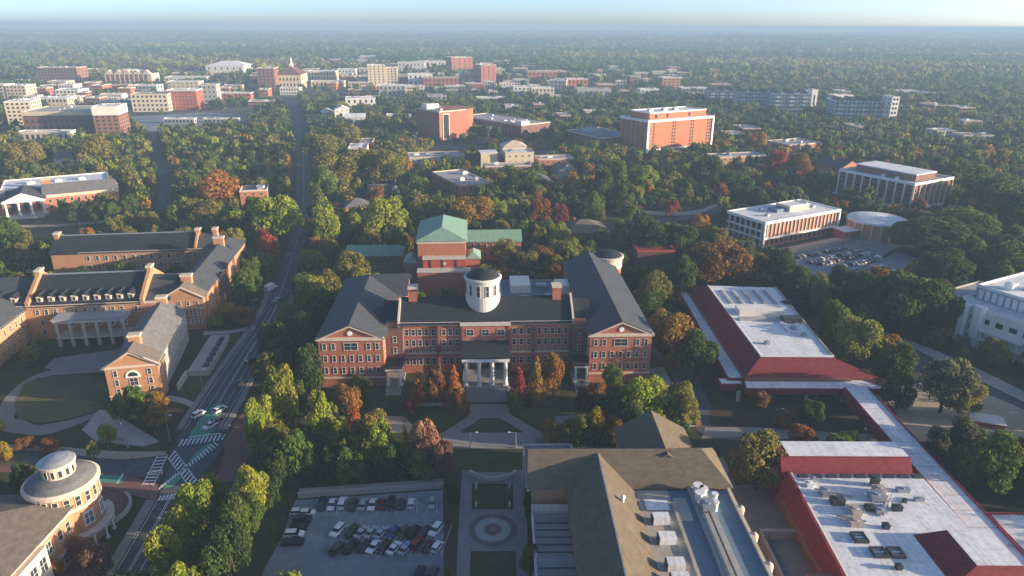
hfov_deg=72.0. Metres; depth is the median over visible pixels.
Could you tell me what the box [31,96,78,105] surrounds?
cream office
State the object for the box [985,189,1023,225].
tree
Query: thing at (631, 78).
town block
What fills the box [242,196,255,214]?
tree
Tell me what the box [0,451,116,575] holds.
corner building
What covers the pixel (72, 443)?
flower bed
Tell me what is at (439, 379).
tree
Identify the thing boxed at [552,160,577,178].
grey house
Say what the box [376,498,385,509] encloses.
car
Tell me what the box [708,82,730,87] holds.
town block
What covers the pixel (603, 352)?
window
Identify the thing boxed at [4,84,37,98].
cream block
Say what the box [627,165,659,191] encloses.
tree
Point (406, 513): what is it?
road marking
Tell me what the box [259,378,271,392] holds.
tree
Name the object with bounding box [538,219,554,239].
tree
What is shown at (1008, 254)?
tree
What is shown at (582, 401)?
tree
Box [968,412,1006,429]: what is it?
garden pavilion
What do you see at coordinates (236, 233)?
tree
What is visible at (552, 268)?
tree
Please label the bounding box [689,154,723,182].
tree
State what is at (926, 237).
tree
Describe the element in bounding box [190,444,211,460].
bike box
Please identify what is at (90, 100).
town block
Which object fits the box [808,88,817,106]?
white stair tower
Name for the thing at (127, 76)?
gabled apartments
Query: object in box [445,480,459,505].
tree
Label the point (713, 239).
tree
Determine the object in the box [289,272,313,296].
tree
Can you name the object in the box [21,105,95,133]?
parking deck
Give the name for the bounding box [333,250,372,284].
tree
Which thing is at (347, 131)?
tree
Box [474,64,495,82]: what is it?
red tower
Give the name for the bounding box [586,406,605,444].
tree
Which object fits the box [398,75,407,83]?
town block
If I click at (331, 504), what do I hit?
car
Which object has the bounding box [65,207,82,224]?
tree
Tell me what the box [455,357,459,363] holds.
window
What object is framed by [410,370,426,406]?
tree
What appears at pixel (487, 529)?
plaza ring
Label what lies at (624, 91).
town block
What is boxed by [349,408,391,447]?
tree
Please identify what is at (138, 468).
road
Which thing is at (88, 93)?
town block
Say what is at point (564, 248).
tree
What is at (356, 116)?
white house
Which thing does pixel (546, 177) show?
path
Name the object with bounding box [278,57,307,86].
church
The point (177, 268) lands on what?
tree
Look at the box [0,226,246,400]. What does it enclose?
college quad
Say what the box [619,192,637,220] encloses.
tree
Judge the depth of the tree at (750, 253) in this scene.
341.91 m
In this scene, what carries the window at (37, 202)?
in the columned hall
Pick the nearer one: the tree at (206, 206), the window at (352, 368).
the window at (352, 368)
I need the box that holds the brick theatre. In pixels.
[345,214,521,296]
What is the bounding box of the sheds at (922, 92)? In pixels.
[916,91,938,93]
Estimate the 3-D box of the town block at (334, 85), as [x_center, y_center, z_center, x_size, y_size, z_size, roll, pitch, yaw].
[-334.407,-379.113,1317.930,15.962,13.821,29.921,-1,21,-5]
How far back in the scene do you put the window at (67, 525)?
158.60 m
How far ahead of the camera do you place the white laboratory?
268.52 m
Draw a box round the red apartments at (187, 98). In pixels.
[165,88,204,109]
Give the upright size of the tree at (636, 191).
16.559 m
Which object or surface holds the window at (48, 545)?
in the corner building
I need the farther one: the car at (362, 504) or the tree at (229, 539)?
the car at (362, 504)
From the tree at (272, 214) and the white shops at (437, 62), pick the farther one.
the white shops at (437, 62)
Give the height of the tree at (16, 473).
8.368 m
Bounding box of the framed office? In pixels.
[726,199,840,247]
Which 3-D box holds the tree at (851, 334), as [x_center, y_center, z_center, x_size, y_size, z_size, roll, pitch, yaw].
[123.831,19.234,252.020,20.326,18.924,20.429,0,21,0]
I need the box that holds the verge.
[161,503,206,574]
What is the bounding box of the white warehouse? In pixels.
[55,87,88,95]
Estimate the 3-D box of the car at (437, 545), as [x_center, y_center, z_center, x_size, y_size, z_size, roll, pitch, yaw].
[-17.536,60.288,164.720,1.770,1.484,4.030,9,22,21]
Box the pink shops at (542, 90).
[529,87,553,95]
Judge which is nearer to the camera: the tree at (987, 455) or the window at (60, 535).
the window at (60, 535)
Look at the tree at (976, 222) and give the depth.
388.21 m
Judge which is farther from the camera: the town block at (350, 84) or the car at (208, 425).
the town block at (350, 84)
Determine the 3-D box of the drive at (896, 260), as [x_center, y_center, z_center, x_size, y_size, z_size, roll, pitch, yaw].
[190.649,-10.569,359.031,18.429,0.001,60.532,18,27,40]
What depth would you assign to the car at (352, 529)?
168.51 m
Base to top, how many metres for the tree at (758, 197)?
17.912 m
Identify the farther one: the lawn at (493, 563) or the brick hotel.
the brick hotel
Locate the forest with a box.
[0,28,1023,83]
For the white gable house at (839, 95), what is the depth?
1083.62 m
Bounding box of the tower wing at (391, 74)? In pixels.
[385,66,398,83]
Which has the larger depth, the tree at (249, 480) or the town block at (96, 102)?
the town block at (96, 102)
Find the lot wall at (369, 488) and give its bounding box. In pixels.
[297,479,443,498]
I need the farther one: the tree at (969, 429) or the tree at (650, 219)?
the tree at (650, 219)
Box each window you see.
[23,202,28,209]
[29,565,38,575]
[36,201,40,208]
[38,555,49,575]
[44,540,53,555]
[57,528,64,542]
[63,551,70,565]
[64,520,71,534]
[112,371,117,377]
[114,380,119,386]
[125,370,140,377]
[129,377,138,385]
[146,368,151,374]
[322,344,326,350]
[323,356,327,362]
[333,367,337,373]
[343,343,357,350]
[349,355,353,361]
[350,367,354,373]
[358,355,362,361]
[359,367,363,373]
[366,343,370,349]
[404,329,408,335]
[411,340,415,346]
[412,358,416,364]
[417,329,421,335]
[424,329,428,335]
[425,358,429,364]
[431,340,435,345]
[432,357,436,364]
[441,329,445,335]
[442,357,446,364]
[443,114,448,138]
[448,339,452,345]
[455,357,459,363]
[466,329,473,335]
[469,363,475,368]
[481,329,488,335]
[482,362,488,367]
[494,362,501,367]
[497,329,504,335]
[519,328,523,333]
[519,338,523,344]
[526,338,530,344]
[526,356,530,362]
[550,327,554,333]
[563,338,567,343]
[563,355,566,362]
[601,351,605,357]
[614,339,627,345]
[635,339,639,345]
[995,323,1002,329]
[1009,328,1016,334]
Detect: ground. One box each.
[0,24,1023,575]
[0,83,300,134]
[304,77,638,99]
[410,138,558,175]
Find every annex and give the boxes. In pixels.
[311,80,345,86]
[631,242,674,267]
[987,512,1023,551]
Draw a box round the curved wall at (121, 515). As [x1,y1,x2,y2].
[108,491,131,525]
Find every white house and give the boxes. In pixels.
[52,150,78,166]
[320,107,334,118]
[334,105,349,117]
[345,112,365,121]
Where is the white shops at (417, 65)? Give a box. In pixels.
[398,62,425,69]
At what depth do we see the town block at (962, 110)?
947.92 m
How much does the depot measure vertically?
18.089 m
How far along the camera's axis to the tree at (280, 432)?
188.13 m
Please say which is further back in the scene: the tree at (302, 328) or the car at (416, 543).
the tree at (302, 328)
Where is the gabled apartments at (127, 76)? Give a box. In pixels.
[104,70,159,84]
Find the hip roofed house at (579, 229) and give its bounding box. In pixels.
[564,217,610,240]
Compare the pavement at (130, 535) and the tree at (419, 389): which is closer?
the pavement at (130, 535)
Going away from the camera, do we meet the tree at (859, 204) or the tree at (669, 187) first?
the tree at (859, 204)
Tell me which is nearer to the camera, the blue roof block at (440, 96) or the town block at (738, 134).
the town block at (738, 134)
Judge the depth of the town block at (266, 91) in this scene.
1180.02 m
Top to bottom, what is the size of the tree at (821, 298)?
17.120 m
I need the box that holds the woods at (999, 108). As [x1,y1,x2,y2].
[0,73,1023,163]
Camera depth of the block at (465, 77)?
1449.99 m
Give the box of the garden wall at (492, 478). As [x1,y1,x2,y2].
[469,469,516,480]
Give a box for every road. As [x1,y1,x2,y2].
[0,451,166,480]
[114,96,311,573]
[147,131,173,216]
[604,202,749,229]
[813,313,1023,408]
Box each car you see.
[190,409,206,418]
[202,419,218,429]
[212,405,227,413]
[232,379,245,385]
[244,357,256,363]
[272,297,280,301]
[280,536,304,546]
[283,528,304,537]
[289,507,300,515]
[289,522,308,530]
[292,514,312,523]
[298,508,315,515]
[315,496,327,510]
[326,498,337,510]
[328,540,345,556]
[329,521,346,537]
[336,497,347,509]
[342,523,360,538]
[342,539,360,554]
[346,498,357,510]
[353,525,368,539]
[356,538,372,553]
[357,498,367,510]
[362,525,379,538]
[365,539,381,553]
[367,498,377,510]
[372,526,388,539]
[375,539,391,553]
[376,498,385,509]
[384,525,400,539]
[385,495,395,509]
[385,540,402,555]
[395,524,411,538]
[396,498,405,509]
[396,541,410,556]
[405,524,421,539]
[407,498,415,508]
[409,536,425,550]
[414,565,425,575]
[417,524,431,536]
[420,538,435,553]
[427,521,443,537]
[427,565,439,575]
[428,496,435,508]
[430,540,443,553]
[815,261,824,265]
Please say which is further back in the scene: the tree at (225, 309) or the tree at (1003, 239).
the tree at (1003, 239)
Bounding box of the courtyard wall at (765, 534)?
[759,528,796,575]
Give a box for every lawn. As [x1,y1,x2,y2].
[14,375,109,422]
[22,221,108,242]
[173,333,248,401]
[402,410,463,429]
[451,450,522,471]
[460,419,518,430]
[472,484,512,507]
[472,552,516,575]
[512,409,573,427]
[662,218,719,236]
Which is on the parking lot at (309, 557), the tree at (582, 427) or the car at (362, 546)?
the car at (362, 546)
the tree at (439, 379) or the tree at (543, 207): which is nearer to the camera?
the tree at (439, 379)
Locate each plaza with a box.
[45,349,119,373]
[61,540,102,575]
[82,410,159,445]
[101,488,132,527]
[466,512,519,547]
[532,457,774,575]
[710,409,849,431]
[736,484,812,575]
[889,381,1023,440]
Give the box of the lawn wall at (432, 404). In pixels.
[403,402,450,406]
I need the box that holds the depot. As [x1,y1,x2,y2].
[359,55,375,59]
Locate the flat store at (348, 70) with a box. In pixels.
[337,68,357,74]
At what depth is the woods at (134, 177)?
471.26 m
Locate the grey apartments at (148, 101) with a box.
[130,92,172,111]
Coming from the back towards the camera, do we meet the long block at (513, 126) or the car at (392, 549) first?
the long block at (513, 126)
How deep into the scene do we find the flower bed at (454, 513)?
170.48 m
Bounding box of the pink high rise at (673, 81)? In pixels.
[657,76,680,88]
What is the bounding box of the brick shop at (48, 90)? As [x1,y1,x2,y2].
[36,86,53,94]
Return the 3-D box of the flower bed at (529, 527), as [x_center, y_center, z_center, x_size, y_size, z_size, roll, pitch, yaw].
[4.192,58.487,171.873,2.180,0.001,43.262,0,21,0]
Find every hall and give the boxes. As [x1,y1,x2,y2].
[0,172,118,219]
[221,91,254,100]
[315,249,654,401]
[345,96,375,106]
[565,126,621,150]
[675,285,885,401]
[832,211,906,241]
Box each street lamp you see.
[120,421,128,447]
[165,414,171,441]
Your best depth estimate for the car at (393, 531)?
168.58 m
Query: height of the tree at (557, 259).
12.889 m
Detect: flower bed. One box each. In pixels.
[0,434,137,450]
[448,475,460,575]
[525,488,532,575]
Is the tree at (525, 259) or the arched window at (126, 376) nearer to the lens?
the arched window at (126, 376)
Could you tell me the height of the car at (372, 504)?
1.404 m
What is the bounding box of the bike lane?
[99,475,123,483]
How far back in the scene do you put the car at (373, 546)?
163.97 m
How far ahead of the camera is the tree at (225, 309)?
284.64 m
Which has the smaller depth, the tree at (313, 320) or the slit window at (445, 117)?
the tree at (313, 320)
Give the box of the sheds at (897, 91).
[896,89,919,94]
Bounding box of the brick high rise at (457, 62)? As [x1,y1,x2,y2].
[445,56,472,72]
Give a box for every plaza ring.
[468,514,516,545]
[475,518,509,540]
[485,524,500,534]
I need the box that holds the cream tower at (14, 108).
[3,98,41,124]
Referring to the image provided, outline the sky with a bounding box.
[0,0,1023,28]
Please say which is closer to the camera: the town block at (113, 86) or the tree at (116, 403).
the tree at (116, 403)
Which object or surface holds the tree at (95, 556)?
on the ground at (14, 372)
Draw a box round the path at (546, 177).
[537,172,553,188]
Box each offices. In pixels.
[307,70,338,83]
[378,84,405,95]
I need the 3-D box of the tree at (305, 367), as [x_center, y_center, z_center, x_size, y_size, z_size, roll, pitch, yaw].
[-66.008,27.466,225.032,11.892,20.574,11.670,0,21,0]
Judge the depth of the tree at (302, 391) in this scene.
218.35 m
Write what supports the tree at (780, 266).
on the ground at (14, 372)
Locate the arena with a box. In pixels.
[205,61,251,75]
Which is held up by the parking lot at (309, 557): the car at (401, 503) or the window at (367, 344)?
the car at (401, 503)
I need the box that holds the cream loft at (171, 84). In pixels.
[166,80,203,89]
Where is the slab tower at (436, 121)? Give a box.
[416,103,472,139]
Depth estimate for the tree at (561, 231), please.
373.77 m
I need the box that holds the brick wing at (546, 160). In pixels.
[534,154,573,169]
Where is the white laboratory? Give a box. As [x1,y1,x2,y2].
[938,272,1023,364]
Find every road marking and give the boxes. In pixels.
[100,122,303,572]
[326,498,451,555]
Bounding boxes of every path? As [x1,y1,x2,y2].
[0,370,64,418]
[0,409,106,434]
[20,220,106,227]
[166,395,192,406]
[203,325,254,334]
[203,473,241,572]
[385,416,412,432]
[440,416,478,440]
[456,470,471,575]
[469,404,510,417]
[471,509,515,550]
[472,472,511,483]
[500,414,553,443]
[512,470,528,575]
[537,172,553,188]
[555,415,583,431]
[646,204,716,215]
[702,427,877,441]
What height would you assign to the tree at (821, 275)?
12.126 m
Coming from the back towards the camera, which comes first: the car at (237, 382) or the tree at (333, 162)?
the tree at (333, 162)
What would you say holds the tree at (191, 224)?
on the ground at (14, 372)
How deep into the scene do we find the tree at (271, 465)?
181.53 m
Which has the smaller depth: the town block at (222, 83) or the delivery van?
the delivery van
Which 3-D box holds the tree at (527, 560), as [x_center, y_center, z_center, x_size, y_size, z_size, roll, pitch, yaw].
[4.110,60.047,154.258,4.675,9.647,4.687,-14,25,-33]
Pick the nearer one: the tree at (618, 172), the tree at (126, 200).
the tree at (126, 200)
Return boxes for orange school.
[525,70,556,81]
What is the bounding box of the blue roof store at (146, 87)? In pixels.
[131,84,163,91]
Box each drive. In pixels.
[439,433,568,448]
[655,351,744,439]
[856,253,918,275]
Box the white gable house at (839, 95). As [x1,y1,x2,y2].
[827,93,852,97]
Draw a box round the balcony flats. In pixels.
[825,95,882,119]
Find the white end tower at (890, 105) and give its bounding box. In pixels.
[880,94,899,118]
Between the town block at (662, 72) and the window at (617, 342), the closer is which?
the window at (617, 342)
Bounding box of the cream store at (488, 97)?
[475,96,504,100]
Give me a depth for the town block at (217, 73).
1531.85 m
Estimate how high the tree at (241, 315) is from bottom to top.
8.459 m
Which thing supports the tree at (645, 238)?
on the ground at (14, 372)
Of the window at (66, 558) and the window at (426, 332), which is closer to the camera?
the window at (66, 558)
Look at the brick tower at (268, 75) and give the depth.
1273.40 m
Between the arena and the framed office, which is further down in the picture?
the framed office
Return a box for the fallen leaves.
[0,202,872,575]
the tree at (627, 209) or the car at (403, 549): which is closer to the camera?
the car at (403, 549)
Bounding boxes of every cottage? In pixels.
[343,196,369,211]
[367,182,388,196]
[389,179,407,195]
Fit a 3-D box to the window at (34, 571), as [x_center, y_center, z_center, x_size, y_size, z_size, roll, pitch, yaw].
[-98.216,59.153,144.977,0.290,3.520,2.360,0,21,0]
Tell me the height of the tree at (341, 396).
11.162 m
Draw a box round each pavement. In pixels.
[0,465,156,500]
[8,445,167,458]
[103,500,155,575]
[176,290,270,429]
[218,411,254,480]
[221,291,295,429]
[884,331,1023,401]
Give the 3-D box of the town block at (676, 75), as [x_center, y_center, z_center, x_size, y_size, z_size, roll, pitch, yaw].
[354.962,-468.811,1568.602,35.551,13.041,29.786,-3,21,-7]
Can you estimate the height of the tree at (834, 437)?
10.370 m
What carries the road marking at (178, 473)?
on the road at (198, 468)
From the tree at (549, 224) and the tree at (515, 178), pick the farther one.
the tree at (515, 178)
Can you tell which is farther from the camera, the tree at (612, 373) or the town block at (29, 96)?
the town block at (29, 96)
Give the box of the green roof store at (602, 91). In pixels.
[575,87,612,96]
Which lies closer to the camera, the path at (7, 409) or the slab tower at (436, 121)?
the path at (7, 409)
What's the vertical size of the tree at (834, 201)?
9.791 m
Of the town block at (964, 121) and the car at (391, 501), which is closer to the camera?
the car at (391, 501)
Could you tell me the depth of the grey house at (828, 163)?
572.61 m
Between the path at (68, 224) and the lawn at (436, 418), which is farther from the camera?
the path at (68, 224)
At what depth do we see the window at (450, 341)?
244.44 m
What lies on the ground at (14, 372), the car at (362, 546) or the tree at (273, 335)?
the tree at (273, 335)
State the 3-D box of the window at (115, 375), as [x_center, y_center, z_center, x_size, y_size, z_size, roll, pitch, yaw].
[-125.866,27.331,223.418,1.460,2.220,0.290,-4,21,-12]
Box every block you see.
[0,83,14,97]
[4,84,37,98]
[18,129,75,140]
[23,94,42,98]
[47,80,74,85]
[57,83,81,88]
[66,95,85,102]
[76,91,91,96]
[83,81,102,86]
[86,95,107,104]
[91,83,111,92]
[94,99,119,104]
[99,93,127,99]
[111,84,131,89]
[115,98,130,106]
[171,72,186,75]
[212,81,226,86]
[213,71,227,75]
[220,86,231,91]
[224,84,245,90]
[239,184,269,206]
[248,99,275,106]
[249,75,257,81]
[258,88,271,96]
[279,86,301,94]
[327,81,338,89]
[341,75,356,81]
[348,81,367,88]
[348,88,369,95]
[348,143,368,151]
[358,75,367,81]
[359,67,366,72]
[359,138,374,149]
[362,85,376,89]
[386,113,410,117]
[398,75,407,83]
[406,84,417,93]
[407,151,462,166]
[417,85,424,91]
[427,94,446,99]
[432,169,490,198]
[444,84,464,92]
[459,73,477,83]
[471,82,484,88]
[471,88,480,93]
[473,113,549,136]
[478,140,533,168]
[483,162,531,175]
[484,80,494,88]
[488,90,497,95]
[496,68,504,75]
[498,82,514,85]
[504,104,521,109]
[512,78,528,84]
[515,67,524,74]
[527,84,539,86]
[532,102,544,108]
[549,79,567,91]
[555,112,570,123]
[565,78,587,89]
[582,109,608,113]
[594,83,615,87]
[607,65,617,69]
[615,80,626,86]
[617,89,629,94]
[620,106,714,153]
[627,75,637,82]
[641,72,660,77]
[650,70,664,73]
[665,74,681,76]
[666,66,680,71]
[666,69,676,73]
[674,71,688,76]
[703,86,734,102]
[706,151,765,166]
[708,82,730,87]
[720,130,745,139]
[732,87,766,107]
[732,124,760,133]
[758,441,1023,575]
[765,88,812,109]
[767,138,821,152]
[781,108,802,114]
[832,89,850,93]
[833,161,953,208]
[844,123,864,130]
[918,102,947,110]
[945,105,975,116]
[959,118,982,124]
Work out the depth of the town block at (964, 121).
861.48 m
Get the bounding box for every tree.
[0,139,45,167]
[0,215,22,237]
[0,441,12,460]
[5,242,27,265]
[8,462,30,489]
[12,273,25,276]
[13,231,35,253]
[14,435,35,450]
[21,465,38,482]
[38,438,60,453]
[50,558,63,575]
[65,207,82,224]
[66,535,91,565]
[70,134,110,165]
[73,265,94,271]
[77,227,94,233]
[77,542,114,575]
[83,205,103,224]
[85,440,100,459]
[92,192,117,212]
[96,422,117,443]
[104,202,121,218]
[104,214,126,232]
[106,393,130,420]
[108,260,134,270]
[118,193,139,211]
[121,226,136,232]
[123,384,146,414]
[133,211,159,229]
[136,400,156,422]
[141,403,169,429]
[143,391,169,407]
[143,525,186,575]
[163,498,202,550]
[165,263,186,273]
[165,560,202,575]
[172,200,198,219]
[174,226,191,230]
[174,478,213,534]
[176,219,197,230]
[181,198,224,219]
[195,169,240,202]
[196,543,231,575]
[201,472,230,515]
[208,313,224,327]
[210,517,251,575]
[211,492,252,548]
[213,302,242,322]
[219,230,228,238]
[226,228,245,243]
[229,267,259,304]
[230,307,256,326]
[232,464,272,511]
[235,256,264,297]
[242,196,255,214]
[242,491,265,536]
[243,392,285,442]
[243,397,265,460]
[247,252,272,268]
[248,194,304,242]
[249,351,283,382]
[256,227,280,259]
[256,320,295,355]
[256,475,281,511]
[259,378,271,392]
[261,363,300,429]
[261,446,289,487]
[262,419,291,455]
[269,348,290,378]
[276,301,298,326]
[280,428,315,483]
[283,311,318,355]
[284,342,324,399]
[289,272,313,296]
[292,379,308,412]
[294,275,327,312]
[298,312,321,333]
[298,447,322,484]
[299,132,339,157]
[299,248,319,263]
[301,250,328,271]
[301,428,322,451]
[306,165,336,198]
[306,292,334,317]
[307,200,325,217]
[307,301,324,328]
[309,390,331,446]
[311,152,362,181]
[311,204,340,244]
[318,446,343,482]
[321,268,341,299]
[325,402,339,438]
[325,415,350,449]
[328,121,360,142]
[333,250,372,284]
[333,382,363,416]
[334,446,361,484]
[343,147,380,181]
[346,375,372,397]
[346,391,360,431]
[346,448,371,483]
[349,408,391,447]
[350,433,378,475]
[359,230,381,244]
[360,196,409,239]
[360,241,372,244]
[363,149,405,183]
[369,417,398,477]
[374,440,406,480]
[390,226,410,257]
[396,172,423,199]
[398,232,414,253]
[399,424,412,473]
[401,396,417,416]
[406,199,440,219]
[406,226,418,251]
[406,449,435,480]
[408,290,426,296]
[409,417,440,465]
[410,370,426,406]
[425,365,446,402]
[427,440,453,480]
[441,287,456,295]
[444,364,461,410]
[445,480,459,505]
[447,196,495,224]
[448,386,468,418]
[489,197,507,220]
[491,238,516,258]
[492,221,509,229]
[500,247,518,269]
[503,168,542,194]
[506,391,522,414]
[507,366,531,405]
[513,223,528,244]
[516,250,538,272]
[518,543,537,575]
[523,490,530,518]
[525,198,554,228]
[527,356,546,405]
[527,536,532,545]
[533,246,554,269]
[533,272,548,279]
[536,198,552,213]
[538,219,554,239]
[540,417,561,443]
[541,352,564,397]
[542,273,557,278]
[544,254,563,274]
[547,264,561,278]
[548,221,571,244]
[550,203,568,224]
[554,237,584,258]
[560,419,575,443]
[569,415,591,443]
[574,385,590,414]
[586,191,604,220]
[586,381,605,409]
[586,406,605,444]
[593,169,612,203]
[593,387,631,422]
[601,362,622,387]
[602,414,623,445]
[607,386,629,398]
[610,160,630,197]
[616,375,671,417]
[617,400,643,422]
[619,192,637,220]
[621,263,639,291]
[626,218,670,247]
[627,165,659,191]
[628,185,644,201]
[634,216,655,232]
[636,289,662,320]
[637,270,674,306]
[645,378,668,400]
[647,307,672,332]
[653,312,698,369]
[661,380,700,428]
[663,200,681,215]
[663,222,678,235]
[663,222,698,257]
[665,179,675,192]
[665,254,698,300]
[671,417,690,438]
[674,328,719,378]
[679,238,752,285]
[680,183,694,203]
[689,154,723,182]
[691,214,710,238]
[708,226,728,240]
[708,237,725,242]
[719,170,755,198]
[727,428,786,490]
[734,239,755,255]
[737,252,755,270]
[744,132,767,148]
[750,391,770,409]
[751,186,769,205]
[753,252,768,280]
[760,246,774,257]
[760,247,797,288]
[764,149,787,171]
[775,410,794,427]
[780,152,815,182]
[780,299,797,311]
[784,265,820,299]
[787,423,818,440]
[797,399,824,427]
[809,279,831,317]
[813,271,830,295]
[818,298,852,345]
[823,198,839,207]
[824,284,843,305]
[824,433,846,440]
[827,263,849,286]
[830,315,889,365]
[836,430,861,441]
[840,269,899,313]
[842,283,860,306]
[848,301,885,328]
[849,195,871,212]
[869,265,889,280]
[870,341,919,385]
[871,268,952,333]
[871,334,902,355]
[879,374,917,409]
[886,216,973,252]
[907,278,966,332]
[911,210,934,228]
[914,357,982,413]
[917,247,975,286]
[922,425,952,458]
[928,205,942,217]
[931,207,1001,235]
[934,157,995,190]
[942,382,988,414]
[946,413,986,449]
[951,428,1023,494]
[953,346,972,364]
[964,241,1023,273]
[965,236,986,255]
[973,172,1023,204]
[977,337,1011,368]
[979,337,1007,350]
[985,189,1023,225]
[985,266,1014,281]
[992,233,1018,244]
[1002,436,1023,486]
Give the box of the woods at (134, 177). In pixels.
[0,143,1023,575]
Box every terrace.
[649,367,700,426]
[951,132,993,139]
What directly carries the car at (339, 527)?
on the parking lot at (309, 557)
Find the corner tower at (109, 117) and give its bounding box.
[91,103,130,133]
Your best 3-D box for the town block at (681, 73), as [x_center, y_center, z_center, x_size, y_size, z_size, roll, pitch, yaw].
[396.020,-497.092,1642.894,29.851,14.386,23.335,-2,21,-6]
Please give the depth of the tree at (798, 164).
536.56 m
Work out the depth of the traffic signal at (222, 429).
201.44 m
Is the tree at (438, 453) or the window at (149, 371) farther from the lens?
the window at (149, 371)
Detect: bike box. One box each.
[163,474,180,488]
[187,404,223,440]
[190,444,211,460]
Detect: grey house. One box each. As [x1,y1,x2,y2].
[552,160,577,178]
[813,156,856,175]
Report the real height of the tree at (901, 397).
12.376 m
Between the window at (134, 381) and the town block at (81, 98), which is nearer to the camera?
the window at (134, 381)
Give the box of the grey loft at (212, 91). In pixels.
[197,83,221,103]
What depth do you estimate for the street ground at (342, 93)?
1271.20 m
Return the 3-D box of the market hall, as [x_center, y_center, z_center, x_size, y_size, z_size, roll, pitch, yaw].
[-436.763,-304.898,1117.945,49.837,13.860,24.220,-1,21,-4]
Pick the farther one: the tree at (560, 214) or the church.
the church
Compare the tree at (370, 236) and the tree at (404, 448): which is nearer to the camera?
the tree at (404, 448)
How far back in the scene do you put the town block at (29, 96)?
1074.62 m
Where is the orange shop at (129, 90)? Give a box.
[117,86,135,93]
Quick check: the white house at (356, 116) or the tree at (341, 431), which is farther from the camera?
the white house at (356, 116)
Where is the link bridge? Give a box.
[840,387,1023,565]
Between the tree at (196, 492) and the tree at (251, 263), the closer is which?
the tree at (196, 492)
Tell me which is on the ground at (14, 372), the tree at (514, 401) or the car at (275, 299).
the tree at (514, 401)
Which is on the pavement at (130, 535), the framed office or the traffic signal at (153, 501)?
the traffic signal at (153, 501)
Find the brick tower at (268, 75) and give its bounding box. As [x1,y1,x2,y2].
[257,66,278,90]
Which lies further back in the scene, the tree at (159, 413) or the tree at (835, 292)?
the tree at (835, 292)
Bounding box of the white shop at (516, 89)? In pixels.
[512,85,530,94]
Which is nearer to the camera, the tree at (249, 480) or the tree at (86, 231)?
the tree at (249, 480)
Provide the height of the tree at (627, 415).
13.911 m
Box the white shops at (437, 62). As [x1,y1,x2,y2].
[426,60,445,67]
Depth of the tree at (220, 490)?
172.25 m
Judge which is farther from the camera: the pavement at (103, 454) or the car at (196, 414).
the car at (196, 414)
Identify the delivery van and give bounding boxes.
[263,282,276,291]
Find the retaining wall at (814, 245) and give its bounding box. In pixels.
[779,237,849,253]
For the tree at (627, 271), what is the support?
on the ground at (14, 372)
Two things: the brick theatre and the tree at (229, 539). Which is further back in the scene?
the brick theatre
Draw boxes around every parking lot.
[131,113,250,131]
[263,490,443,575]
[792,238,898,275]
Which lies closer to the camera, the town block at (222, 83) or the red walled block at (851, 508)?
the red walled block at (851, 508)
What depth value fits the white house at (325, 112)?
906.46 m
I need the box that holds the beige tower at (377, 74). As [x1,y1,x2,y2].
[367,64,385,85]
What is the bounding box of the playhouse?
[522,410,773,575]
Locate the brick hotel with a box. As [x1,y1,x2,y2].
[36,66,88,82]
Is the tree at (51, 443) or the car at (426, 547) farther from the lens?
the tree at (51, 443)
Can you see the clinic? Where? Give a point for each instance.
(947, 132)
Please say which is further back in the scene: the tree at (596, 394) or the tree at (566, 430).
the tree at (596, 394)
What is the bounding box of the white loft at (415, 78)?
[408,73,432,84]
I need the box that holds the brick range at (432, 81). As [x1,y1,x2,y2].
[423,76,457,86]
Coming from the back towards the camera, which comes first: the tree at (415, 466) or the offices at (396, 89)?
the offices at (396, 89)
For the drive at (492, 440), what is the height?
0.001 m
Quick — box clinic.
[925,128,957,137]
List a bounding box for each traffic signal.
[147,470,162,502]
[211,418,225,447]
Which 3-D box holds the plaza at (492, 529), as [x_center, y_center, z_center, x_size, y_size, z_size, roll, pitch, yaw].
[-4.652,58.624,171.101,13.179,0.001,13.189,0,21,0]
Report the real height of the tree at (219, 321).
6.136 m
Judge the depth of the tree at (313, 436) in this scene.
194.14 m
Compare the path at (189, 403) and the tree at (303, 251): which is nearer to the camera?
the path at (189, 403)
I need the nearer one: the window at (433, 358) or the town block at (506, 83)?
the window at (433, 358)
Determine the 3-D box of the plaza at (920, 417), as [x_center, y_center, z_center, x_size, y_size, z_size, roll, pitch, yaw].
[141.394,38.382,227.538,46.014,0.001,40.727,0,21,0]
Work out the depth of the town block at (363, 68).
1736.78 m
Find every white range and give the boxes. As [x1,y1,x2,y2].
[637,88,660,93]
[677,87,707,91]

